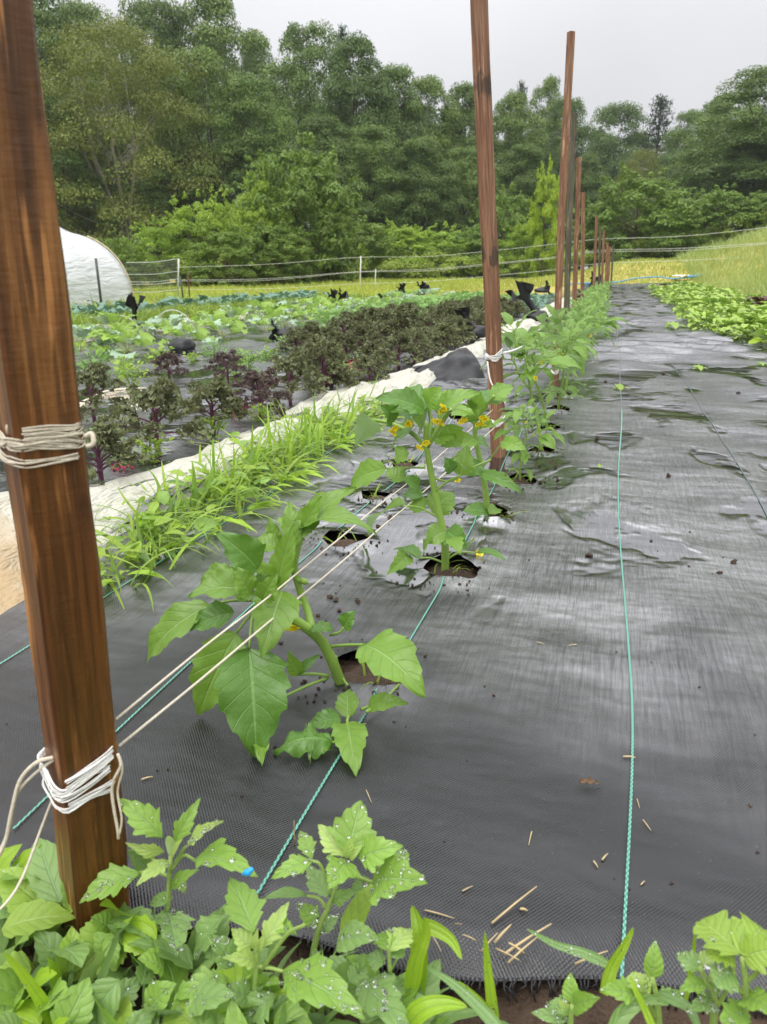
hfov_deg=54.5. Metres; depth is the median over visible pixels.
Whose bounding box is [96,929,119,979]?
wild grass
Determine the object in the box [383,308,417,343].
kale plant
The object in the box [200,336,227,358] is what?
weed tuft
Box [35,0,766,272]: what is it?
sky
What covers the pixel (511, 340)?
tomatillo plant
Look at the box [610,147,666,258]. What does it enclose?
forest tree
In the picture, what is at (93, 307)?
cabbage plant
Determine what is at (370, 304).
bean plant
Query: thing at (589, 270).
mown grass
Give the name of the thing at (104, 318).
squash plant
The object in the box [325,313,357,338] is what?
kale plant
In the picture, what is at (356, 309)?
bean plant
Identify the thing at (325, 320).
bean plant
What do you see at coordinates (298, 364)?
kale plant
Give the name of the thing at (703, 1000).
weed plant
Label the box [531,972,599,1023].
weed plant
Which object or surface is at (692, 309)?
chard plant
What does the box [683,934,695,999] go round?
wild grass
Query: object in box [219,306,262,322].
squash plant
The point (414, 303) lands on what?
kale plant
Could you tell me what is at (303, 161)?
shrub
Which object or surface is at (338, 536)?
seedling
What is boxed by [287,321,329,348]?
kale plant
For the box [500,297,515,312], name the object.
kale plant
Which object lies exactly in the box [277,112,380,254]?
forest tree
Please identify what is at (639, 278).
water hose
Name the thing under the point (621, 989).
weed plant
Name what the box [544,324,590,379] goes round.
tomatillo plant
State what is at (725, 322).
chard plant
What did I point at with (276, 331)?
sandbag
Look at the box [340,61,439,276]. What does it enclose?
forest tree
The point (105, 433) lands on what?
kale plant
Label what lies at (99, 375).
kale plant
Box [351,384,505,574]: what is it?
tomatillo plant
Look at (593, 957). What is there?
wild grass
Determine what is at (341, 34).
conifer tree
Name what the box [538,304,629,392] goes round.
tomatillo plant
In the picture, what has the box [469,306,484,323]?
kale plant
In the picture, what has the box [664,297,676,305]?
chard plant
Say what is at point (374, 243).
shrub
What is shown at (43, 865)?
dock weed
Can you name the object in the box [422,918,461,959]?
wild grass
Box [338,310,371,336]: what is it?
kale plant
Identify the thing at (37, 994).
wild grass
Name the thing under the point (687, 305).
chard plant
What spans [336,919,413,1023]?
weed plant
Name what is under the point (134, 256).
shrub
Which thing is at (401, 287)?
sandbag
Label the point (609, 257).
wooden stake
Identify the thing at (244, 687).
tomatillo plant
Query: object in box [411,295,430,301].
bean plant
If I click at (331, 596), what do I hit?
soil clod
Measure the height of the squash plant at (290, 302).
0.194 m
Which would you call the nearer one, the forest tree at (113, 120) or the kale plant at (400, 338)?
the kale plant at (400, 338)
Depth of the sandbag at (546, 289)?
17.97 m
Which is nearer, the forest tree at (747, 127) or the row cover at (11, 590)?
the row cover at (11, 590)
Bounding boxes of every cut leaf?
[612,384,629,390]
[663,321,686,329]
[693,364,708,370]
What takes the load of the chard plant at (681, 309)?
on the weed fabric at (472, 770)
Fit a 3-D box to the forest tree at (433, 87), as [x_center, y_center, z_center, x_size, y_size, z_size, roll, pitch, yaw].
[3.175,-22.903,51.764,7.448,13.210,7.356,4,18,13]
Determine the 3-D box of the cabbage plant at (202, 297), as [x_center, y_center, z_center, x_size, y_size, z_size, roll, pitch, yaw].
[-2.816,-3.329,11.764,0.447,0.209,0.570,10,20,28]
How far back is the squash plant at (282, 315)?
7.12 m
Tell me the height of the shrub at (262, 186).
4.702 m
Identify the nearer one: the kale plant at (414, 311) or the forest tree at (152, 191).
the kale plant at (414, 311)
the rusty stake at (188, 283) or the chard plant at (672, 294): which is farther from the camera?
the rusty stake at (188, 283)
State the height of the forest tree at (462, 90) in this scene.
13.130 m
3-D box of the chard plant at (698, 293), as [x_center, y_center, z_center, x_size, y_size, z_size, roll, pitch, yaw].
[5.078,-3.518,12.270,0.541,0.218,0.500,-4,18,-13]
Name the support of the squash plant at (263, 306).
on the weed fabric at (257, 339)
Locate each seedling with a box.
[314,528,356,542]
[355,482,381,498]
[360,662,393,688]
[381,455,433,465]
[434,552,468,573]
[502,470,539,482]
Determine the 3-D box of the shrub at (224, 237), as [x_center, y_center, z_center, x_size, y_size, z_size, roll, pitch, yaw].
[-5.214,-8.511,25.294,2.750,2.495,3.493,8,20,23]
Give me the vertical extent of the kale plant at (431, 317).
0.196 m
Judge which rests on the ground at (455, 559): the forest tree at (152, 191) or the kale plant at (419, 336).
the forest tree at (152, 191)
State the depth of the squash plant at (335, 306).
8.39 m
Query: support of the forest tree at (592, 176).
on the ground at (455, 559)
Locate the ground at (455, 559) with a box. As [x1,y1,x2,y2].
[93,231,766,659]
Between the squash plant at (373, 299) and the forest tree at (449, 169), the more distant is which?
the forest tree at (449, 169)
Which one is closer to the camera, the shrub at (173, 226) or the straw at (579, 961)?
the straw at (579, 961)
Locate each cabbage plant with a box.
[71,308,95,314]
[74,304,118,314]
[85,300,121,310]
[108,305,137,314]
[110,301,127,309]
[128,303,156,311]
[154,302,172,308]
[156,297,173,306]
[158,296,181,304]
[165,302,191,306]
[177,298,202,305]
[193,299,214,305]
[196,295,212,303]
[205,297,233,304]
[218,295,237,300]
[222,292,243,299]
[229,296,246,303]
[240,293,250,298]
[263,293,280,302]
[265,292,287,297]
[280,292,300,300]
[297,293,316,297]
[298,289,309,292]
[531,298,545,306]
[535,294,550,302]
[544,293,554,299]
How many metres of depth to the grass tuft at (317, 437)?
2.11 m
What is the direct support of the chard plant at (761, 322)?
on the weed fabric at (472, 770)
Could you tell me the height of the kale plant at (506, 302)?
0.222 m
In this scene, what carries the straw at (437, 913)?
on the weed fabric at (472, 770)
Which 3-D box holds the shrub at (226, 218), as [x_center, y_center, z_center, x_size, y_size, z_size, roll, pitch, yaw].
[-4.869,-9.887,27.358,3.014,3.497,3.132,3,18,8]
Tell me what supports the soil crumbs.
on the weed fabric at (472, 770)
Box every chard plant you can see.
[655,290,679,297]
[660,292,683,299]
[663,285,681,288]
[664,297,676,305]
[666,297,691,306]
[674,305,709,317]
[675,301,705,312]
[676,308,708,318]
[677,290,697,294]
[678,292,706,297]
[678,304,705,312]
[678,311,710,323]
[682,294,707,297]
[682,312,719,326]
[692,316,733,330]
[696,317,743,334]
[699,286,716,291]
[700,296,733,308]
[706,305,743,317]
[707,294,732,299]
[707,302,729,307]
[711,307,752,317]
[713,311,755,327]
[714,305,746,310]
[715,288,740,292]
[718,296,744,303]
[718,311,747,324]
[718,324,756,338]
[727,324,766,342]
[729,312,766,334]
[730,302,756,306]
[739,303,760,308]
[742,316,766,328]
[743,296,766,304]
[745,304,766,311]
[746,294,765,296]
[748,328,766,343]
[750,309,766,314]
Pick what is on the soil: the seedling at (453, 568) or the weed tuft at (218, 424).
the seedling at (453, 568)
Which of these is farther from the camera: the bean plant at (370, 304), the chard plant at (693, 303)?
the chard plant at (693, 303)
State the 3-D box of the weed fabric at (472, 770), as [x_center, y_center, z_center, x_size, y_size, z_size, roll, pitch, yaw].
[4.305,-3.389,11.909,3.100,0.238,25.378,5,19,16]
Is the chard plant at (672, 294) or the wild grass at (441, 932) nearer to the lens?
the wild grass at (441, 932)
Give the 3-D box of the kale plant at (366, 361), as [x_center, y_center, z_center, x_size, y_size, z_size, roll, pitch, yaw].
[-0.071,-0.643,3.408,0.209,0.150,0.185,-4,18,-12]
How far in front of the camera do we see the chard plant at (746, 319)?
6.25 m
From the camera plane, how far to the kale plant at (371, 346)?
3.84 m
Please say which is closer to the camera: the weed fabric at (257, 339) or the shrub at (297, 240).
the weed fabric at (257, 339)
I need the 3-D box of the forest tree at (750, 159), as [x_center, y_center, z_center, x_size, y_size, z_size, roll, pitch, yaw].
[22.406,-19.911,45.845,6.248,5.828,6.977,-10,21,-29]
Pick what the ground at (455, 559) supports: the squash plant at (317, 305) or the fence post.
the fence post
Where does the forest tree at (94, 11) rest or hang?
on the ground at (455, 559)
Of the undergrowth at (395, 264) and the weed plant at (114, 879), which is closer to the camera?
the weed plant at (114, 879)
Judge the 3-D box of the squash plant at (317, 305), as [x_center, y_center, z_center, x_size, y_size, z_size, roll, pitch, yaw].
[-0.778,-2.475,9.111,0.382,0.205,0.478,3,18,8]
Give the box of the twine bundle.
[80,387,146,411]
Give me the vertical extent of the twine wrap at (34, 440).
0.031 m
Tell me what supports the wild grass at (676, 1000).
on the soil
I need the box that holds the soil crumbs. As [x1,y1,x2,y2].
[6,383,759,889]
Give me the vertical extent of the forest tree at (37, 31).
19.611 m
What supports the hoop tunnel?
on the ground at (455, 559)
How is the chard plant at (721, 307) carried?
on the weed fabric at (472, 770)
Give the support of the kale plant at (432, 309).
on the weed fabric at (257, 339)
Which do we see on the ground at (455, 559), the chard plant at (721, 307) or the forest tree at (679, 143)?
the forest tree at (679, 143)
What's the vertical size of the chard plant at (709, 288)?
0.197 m
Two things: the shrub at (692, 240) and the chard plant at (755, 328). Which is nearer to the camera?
the chard plant at (755, 328)
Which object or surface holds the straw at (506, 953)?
on the weed fabric at (472, 770)
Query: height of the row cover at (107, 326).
0.110 m
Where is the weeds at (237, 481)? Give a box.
[92,374,417,611]
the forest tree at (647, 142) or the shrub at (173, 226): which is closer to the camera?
the shrub at (173, 226)
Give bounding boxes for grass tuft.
[128,460,190,499]
[199,446,232,472]
[222,422,299,471]
[257,399,337,462]
[273,397,344,457]
[319,415,353,445]
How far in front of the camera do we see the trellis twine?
0.57 m
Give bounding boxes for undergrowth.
[0,844,508,1023]
[124,208,766,283]
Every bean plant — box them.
[309,307,341,318]
[315,314,337,327]
[325,306,352,316]
[338,306,363,316]
[353,300,386,312]
[361,302,386,306]
[384,300,416,306]
[391,296,421,305]
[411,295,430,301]
[413,298,442,310]
[416,302,428,314]
[417,297,442,307]
[434,294,453,301]
[444,294,467,301]
[455,291,479,299]
[456,292,476,300]
[469,290,483,297]
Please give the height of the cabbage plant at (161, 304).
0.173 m
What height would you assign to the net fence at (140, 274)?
0.659 m
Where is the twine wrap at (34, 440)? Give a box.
[0,422,95,468]
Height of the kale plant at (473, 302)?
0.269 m
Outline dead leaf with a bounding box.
[579,777,599,784]
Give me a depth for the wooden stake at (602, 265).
13.67 m
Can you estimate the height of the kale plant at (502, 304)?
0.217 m
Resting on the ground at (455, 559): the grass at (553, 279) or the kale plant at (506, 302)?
the grass at (553, 279)
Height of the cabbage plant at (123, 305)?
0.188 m
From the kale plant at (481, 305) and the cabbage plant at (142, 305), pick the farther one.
the cabbage plant at (142, 305)
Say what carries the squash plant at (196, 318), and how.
on the weed fabric at (257, 339)
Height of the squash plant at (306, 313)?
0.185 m
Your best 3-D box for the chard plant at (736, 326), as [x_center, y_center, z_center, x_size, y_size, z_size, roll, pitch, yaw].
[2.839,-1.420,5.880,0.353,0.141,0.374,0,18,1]
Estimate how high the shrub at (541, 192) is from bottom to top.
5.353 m
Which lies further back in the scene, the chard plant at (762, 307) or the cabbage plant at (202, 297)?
the cabbage plant at (202, 297)
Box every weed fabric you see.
[0,282,766,1018]
[0,297,554,533]
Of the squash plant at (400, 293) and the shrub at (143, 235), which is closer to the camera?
the squash plant at (400, 293)
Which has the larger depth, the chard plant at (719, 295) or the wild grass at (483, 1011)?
the chard plant at (719, 295)
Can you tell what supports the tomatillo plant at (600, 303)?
on the weed fabric at (472, 770)
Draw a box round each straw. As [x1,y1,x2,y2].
[425,909,453,918]
[491,886,536,923]
[494,924,510,943]
[495,948,518,959]
[504,923,551,954]
[507,937,536,963]
[508,942,524,954]
[574,950,607,964]
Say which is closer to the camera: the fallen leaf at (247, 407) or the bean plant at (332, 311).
the fallen leaf at (247, 407)
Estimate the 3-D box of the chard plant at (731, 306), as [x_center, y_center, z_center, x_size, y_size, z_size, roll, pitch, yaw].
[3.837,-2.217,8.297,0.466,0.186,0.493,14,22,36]
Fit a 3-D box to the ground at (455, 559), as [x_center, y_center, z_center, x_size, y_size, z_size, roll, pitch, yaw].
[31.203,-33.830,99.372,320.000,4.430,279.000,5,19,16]
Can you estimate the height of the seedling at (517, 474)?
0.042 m
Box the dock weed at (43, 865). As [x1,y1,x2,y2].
[0,838,127,980]
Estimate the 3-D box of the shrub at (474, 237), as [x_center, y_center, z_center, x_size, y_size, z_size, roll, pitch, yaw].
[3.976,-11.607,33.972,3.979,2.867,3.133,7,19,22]
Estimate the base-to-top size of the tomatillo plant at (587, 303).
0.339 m
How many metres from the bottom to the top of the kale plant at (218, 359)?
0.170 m
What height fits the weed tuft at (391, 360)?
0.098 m
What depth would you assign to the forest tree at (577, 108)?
56.07 m
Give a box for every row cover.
[0,340,485,614]
[73,299,375,342]
[477,319,540,340]
[525,297,578,317]
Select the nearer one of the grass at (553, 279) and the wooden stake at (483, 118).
the wooden stake at (483, 118)
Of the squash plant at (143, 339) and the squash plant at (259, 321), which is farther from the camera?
the squash plant at (259, 321)
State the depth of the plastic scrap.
0.52 m
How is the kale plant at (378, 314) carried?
on the weed fabric at (257, 339)
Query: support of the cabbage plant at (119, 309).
on the ground at (455, 559)
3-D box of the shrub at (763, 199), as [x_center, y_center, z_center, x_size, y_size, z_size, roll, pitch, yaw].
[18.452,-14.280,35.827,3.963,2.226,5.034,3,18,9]
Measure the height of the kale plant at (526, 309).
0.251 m
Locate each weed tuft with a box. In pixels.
[74,342,123,379]
[109,354,139,372]
[113,360,148,384]
[134,436,175,466]
[144,346,176,366]
[183,351,201,363]
[199,416,230,439]
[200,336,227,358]
[221,362,242,379]
[236,349,264,371]
[246,403,274,420]
[254,345,281,359]
[274,335,292,351]
[380,352,396,366]
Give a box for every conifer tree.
[333,23,352,138]
[499,79,528,274]
[624,93,676,255]
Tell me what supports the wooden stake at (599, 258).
on the ground at (455, 559)
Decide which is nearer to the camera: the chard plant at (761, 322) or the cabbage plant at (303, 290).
the chard plant at (761, 322)
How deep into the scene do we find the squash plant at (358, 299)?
10.46 m
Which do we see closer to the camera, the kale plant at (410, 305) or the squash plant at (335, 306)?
the kale plant at (410, 305)
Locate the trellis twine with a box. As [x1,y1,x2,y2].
[0,410,497,909]
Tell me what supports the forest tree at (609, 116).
on the ground at (455, 559)
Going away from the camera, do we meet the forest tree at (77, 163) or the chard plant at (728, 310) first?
the chard plant at (728, 310)
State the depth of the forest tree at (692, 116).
67.63 m
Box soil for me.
[16,394,766,1023]
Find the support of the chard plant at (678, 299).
on the weed fabric at (472, 770)
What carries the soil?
on the ground at (455, 559)
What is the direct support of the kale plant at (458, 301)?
on the weed fabric at (257, 339)
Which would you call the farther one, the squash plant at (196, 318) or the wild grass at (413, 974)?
the squash plant at (196, 318)
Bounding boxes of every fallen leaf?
[111,462,135,470]
[233,402,255,418]
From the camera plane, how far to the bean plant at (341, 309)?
7.64 m
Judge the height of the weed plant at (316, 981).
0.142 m
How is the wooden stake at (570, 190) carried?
on the ground at (455, 559)
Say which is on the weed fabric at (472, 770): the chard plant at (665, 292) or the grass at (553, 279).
the chard plant at (665, 292)
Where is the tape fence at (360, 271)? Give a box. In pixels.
[177,227,766,296]
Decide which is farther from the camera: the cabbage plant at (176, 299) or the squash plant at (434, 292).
the squash plant at (434, 292)
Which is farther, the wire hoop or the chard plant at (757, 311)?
the chard plant at (757, 311)
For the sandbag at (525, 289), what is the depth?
7.63 m
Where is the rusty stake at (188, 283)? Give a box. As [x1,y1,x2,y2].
[187,272,189,296]
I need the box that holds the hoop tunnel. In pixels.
[60,227,133,306]
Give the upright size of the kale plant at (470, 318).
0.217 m
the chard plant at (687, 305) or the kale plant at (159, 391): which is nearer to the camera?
the kale plant at (159, 391)
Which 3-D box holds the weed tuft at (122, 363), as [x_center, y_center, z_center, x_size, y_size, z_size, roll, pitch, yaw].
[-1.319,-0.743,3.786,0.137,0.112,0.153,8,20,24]
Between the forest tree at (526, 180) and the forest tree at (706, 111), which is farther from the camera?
the forest tree at (706, 111)
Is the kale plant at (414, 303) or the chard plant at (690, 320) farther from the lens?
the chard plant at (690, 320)
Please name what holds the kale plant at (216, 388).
on the weed fabric at (257, 339)
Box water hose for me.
[570,276,690,284]
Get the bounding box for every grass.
[4,952,53,1023]
[70,276,482,323]
[95,232,766,307]
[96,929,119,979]
[327,235,766,290]
[340,880,372,930]
[404,917,430,997]
[406,995,466,1023]
[410,906,427,994]
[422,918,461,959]
[426,967,501,1023]
[458,981,490,1009]
[483,932,498,1018]
[527,929,608,967]
[600,927,633,995]
[608,994,668,1023]
[629,976,654,1023]
[657,989,700,1023]
[671,224,766,295]
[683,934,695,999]
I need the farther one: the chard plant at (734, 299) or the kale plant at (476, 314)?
the chard plant at (734, 299)
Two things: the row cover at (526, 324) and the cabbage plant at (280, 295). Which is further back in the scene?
the cabbage plant at (280, 295)
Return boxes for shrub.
[88,227,152,287]
[114,215,203,284]
[156,184,250,284]
[177,222,278,286]
[212,193,291,284]
[217,122,364,284]
[232,159,305,280]
[233,216,314,284]
[279,166,362,280]
[304,239,371,279]
[309,215,407,278]
[357,218,450,278]
[393,221,480,278]
[431,225,510,278]
[465,178,541,277]
[498,214,553,277]
[523,153,564,277]
[548,194,634,268]
[572,162,710,261]
[623,188,726,259]
[675,182,766,246]
[726,190,766,233]
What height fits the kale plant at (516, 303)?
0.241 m
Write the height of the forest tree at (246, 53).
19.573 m
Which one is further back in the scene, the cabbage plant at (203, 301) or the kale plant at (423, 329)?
the cabbage plant at (203, 301)
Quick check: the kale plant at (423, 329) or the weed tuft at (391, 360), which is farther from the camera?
the kale plant at (423, 329)
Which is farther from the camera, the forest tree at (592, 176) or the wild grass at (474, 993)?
the forest tree at (592, 176)
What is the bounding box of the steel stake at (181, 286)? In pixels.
[179,276,183,297]
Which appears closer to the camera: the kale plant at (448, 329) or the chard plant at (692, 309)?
the kale plant at (448, 329)
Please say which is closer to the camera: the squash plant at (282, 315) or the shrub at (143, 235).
the squash plant at (282, 315)
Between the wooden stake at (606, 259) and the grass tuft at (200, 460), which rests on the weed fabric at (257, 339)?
the grass tuft at (200, 460)
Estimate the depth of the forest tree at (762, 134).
46.32 m
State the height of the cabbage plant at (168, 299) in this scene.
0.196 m
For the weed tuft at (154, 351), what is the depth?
3.99 m
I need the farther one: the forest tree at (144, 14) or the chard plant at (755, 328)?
the forest tree at (144, 14)
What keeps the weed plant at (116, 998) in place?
on the soil
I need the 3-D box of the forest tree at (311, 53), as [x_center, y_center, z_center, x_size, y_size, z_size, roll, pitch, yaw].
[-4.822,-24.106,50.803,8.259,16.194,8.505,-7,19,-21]
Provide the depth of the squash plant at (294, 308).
8.36 m
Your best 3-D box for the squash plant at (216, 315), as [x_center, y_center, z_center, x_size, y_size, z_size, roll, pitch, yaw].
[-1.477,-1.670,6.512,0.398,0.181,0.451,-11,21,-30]
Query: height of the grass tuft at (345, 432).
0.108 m
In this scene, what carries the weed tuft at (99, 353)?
on the weed fabric at (257, 339)
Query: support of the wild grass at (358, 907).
on the undergrowth at (60, 958)
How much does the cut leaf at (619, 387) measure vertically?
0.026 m
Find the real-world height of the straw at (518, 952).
0.009 m
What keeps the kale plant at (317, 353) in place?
on the weed fabric at (257, 339)
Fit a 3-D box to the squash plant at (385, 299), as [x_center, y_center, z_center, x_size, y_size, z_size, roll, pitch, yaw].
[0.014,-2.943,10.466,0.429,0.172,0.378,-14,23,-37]
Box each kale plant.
[76,362,136,422]
[83,414,149,484]
[107,377,213,453]
[144,350,190,377]
[174,374,258,437]
[203,349,246,382]
[228,367,292,417]
[255,351,329,406]
[272,327,311,355]
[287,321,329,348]
[296,335,362,390]
[301,333,344,365]
[308,361,360,388]
[318,325,337,343]
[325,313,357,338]
[332,332,364,357]
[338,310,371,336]
[342,324,379,354]
[343,319,384,354]
[345,306,383,327]
[349,354,389,381]
[352,340,399,369]
[353,351,392,375]
[360,306,401,340]
[368,319,396,342]
[378,331,422,369]
[383,303,425,337]
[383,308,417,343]
[385,302,397,311]
[393,327,439,361]
[398,302,424,316]
[401,326,443,356]
[403,301,419,315]
[408,317,424,328]
[415,326,449,353]
[417,313,441,326]
[421,305,447,326]
[429,322,464,348]
[430,317,470,346]
[437,301,456,317]
[438,298,464,306]
[438,316,476,340]
[439,301,459,316]
[448,314,476,339]
[452,314,476,337]
[462,296,478,306]
[468,296,483,307]
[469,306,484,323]
[469,311,484,325]
[474,301,505,324]
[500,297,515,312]
[500,301,510,318]
[500,302,515,320]
[504,299,524,315]
[511,297,527,315]
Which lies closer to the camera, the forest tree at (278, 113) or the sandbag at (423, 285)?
the sandbag at (423, 285)
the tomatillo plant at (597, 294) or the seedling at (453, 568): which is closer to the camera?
the seedling at (453, 568)
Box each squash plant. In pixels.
[72,322,103,346]
[72,325,117,352]
[82,320,155,343]
[89,310,145,333]
[92,325,164,357]
[140,318,191,334]
[148,314,187,330]
[158,321,214,343]
[186,310,234,330]
[189,311,212,325]
[198,314,247,341]
[217,305,260,320]
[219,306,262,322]
[244,317,283,331]
[247,299,297,317]
[252,306,291,318]
[266,310,305,326]
[272,300,308,313]
[282,303,313,316]
[289,309,323,322]
[295,295,330,307]
[306,302,327,309]
[319,303,341,315]
[322,298,346,305]
[332,299,360,309]
[339,304,360,312]
[347,297,369,306]
[364,296,381,302]
[374,296,393,304]
[381,291,404,299]
[384,291,406,301]
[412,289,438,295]
[427,290,445,296]
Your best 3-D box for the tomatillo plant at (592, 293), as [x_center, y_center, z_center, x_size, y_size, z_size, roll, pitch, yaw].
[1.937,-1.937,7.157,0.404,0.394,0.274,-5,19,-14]
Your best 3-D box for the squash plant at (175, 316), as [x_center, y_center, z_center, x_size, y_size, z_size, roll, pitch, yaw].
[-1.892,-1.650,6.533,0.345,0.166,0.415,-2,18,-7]
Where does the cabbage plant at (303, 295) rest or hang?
on the ground at (455, 559)
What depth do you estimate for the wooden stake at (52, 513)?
0.49 m
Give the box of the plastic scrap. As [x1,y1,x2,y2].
[242,867,253,875]
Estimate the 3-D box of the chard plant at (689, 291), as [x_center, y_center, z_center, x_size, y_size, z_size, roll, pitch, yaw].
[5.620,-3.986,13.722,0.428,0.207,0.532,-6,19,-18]
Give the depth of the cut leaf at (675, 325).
6.66 m
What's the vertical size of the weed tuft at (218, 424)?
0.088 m
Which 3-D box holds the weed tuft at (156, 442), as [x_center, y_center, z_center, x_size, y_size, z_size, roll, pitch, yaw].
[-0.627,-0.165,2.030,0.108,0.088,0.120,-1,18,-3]
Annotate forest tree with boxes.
[33,0,118,238]
[35,8,87,219]
[36,25,67,220]
[38,10,230,259]
[41,0,157,252]
[43,95,136,254]
[70,26,125,235]
[105,16,159,253]
[106,0,223,254]
[125,145,232,276]
[135,0,286,237]
[136,44,278,267]
[142,28,207,202]
[195,21,247,200]
[198,138,287,267]
[203,71,320,258]
[232,42,285,249]
[262,19,375,236]
[270,63,323,231]
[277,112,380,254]
[301,29,415,251]
[320,77,368,156]
[322,122,426,272]
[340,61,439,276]
[358,89,408,276]
[371,136,467,263]
[388,74,479,263]
[408,103,438,219]
[419,145,509,253]
[430,80,506,231]
[431,107,476,270]
[466,89,550,275]
[493,110,533,233]
[495,142,558,276]
[515,117,575,275]
[521,74,560,256]
[530,95,597,273]
[554,152,620,270]
[578,100,660,259]
[580,136,617,268]
[609,129,658,260]
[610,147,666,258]
[632,152,685,236]
[645,108,720,235]
[655,92,766,239]
[656,152,738,241]
[666,129,692,243]
[668,65,766,224]
[691,135,766,234]
[701,103,732,238]
[748,99,766,195]
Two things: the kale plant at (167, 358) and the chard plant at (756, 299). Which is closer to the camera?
the kale plant at (167, 358)
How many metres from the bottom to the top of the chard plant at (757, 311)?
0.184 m
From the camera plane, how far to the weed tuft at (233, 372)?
3.65 m
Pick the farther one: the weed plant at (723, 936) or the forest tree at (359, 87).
the forest tree at (359, 87)
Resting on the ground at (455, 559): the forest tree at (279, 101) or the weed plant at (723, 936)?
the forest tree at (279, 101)
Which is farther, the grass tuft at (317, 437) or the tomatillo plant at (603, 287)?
the tomatillo plant at (603, 287)
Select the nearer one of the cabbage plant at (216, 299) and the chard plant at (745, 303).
the chard plant at (745, 303)
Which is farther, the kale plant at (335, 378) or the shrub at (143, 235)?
the shrub at (143, 235)
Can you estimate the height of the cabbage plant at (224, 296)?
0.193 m
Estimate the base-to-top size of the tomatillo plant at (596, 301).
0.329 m
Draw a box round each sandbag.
[125,293,145,327]
[168,338,195,351]
[269,318,290,337]
[327,287,348,304]
[397,283,405,294]
[402,348,484,380]
[415,281,430,294]
[454,307,484,338]
[505,280,548,321]
[534,280,549,293]
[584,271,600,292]
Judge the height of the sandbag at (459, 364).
0.149 m
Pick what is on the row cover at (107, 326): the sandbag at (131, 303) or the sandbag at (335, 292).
the sandbag at (131, 303)
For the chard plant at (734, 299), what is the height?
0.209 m
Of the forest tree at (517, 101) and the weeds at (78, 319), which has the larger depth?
the forest tree at (517, 101)
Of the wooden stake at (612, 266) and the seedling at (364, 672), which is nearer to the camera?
the seedling at (364, 672)
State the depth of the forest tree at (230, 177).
40.46 m
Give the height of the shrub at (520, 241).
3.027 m
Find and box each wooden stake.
[0,0,129,953]
[470,0,505,457]
[551,31,574,394]
[563,113,576,326]
[572,157,581,307]
[580,192,584,298]
[592,215,597,290]
[598,225,601,284]
[601,231,604,283]
[605,242,608,284]
[607,246,610,291]
[610,245,613,290]
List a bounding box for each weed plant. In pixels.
[44,975,235,1023]
[79,798,257,965]
[176,877,364,1023]
[263,800,427,956]
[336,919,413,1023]
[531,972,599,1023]
[599,940,685,1023]
[676,950,727,1023]
[693,910,766,1023]
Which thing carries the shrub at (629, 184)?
on the ground at (455, 559)
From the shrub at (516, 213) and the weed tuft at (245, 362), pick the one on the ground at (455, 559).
the shrub at (516, 213)
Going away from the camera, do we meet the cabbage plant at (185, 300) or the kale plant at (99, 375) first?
the kale plant at (99, 375)
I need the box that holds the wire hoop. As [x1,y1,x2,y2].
[152,310,192,334]
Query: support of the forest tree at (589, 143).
on the ground at (455, 559)
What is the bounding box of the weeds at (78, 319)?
[71,291,368,325]
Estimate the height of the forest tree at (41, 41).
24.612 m
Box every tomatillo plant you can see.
[146,487,425,776]
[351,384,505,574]
[450,382,525,516]
[480,332,581,449]
[493,398,561,481]
[501,310,597,427]
[521,307,614,408]
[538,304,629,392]
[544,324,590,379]
[553,307,590,373]
[561,303,617,348]
[563,299,608,347]
[563,309,610,356]
[570,289,599,309]
[571,299,607,312]
[579,292,606,311]
[580,298,603,333]
[584,285,606,295]
[595,284,612,297]
[595,299,617,321]
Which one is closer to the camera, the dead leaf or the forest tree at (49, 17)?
the dead leaf
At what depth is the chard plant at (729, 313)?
7.04 m
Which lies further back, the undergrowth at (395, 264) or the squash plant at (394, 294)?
the undergrowth at (395, 264)
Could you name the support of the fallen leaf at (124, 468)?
on the weed fabric at (257, 339)
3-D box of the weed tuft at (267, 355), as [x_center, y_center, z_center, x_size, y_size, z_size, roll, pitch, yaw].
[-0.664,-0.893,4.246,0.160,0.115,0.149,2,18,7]
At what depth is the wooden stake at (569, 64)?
3.13 m
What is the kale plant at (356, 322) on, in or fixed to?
on the weed fabric at (257, 339)
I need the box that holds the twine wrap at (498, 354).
[485,346,523,426]
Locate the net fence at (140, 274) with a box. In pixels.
[126,259,177,292]
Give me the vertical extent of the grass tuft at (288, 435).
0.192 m
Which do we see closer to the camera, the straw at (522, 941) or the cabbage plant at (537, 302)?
the straw at (522, 941)
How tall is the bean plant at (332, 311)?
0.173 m
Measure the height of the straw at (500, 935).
0.009 m
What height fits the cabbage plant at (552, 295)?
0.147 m
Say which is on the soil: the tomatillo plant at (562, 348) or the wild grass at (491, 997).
the wild grass at (491, 997)
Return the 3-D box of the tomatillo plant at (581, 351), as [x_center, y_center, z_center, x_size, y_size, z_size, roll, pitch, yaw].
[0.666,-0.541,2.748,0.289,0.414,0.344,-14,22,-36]
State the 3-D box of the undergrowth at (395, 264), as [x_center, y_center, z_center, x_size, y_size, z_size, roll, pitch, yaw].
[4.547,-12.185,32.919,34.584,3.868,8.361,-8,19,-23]
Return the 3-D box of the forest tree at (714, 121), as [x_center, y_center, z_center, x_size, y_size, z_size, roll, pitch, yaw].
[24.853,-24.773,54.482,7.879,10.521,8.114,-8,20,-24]

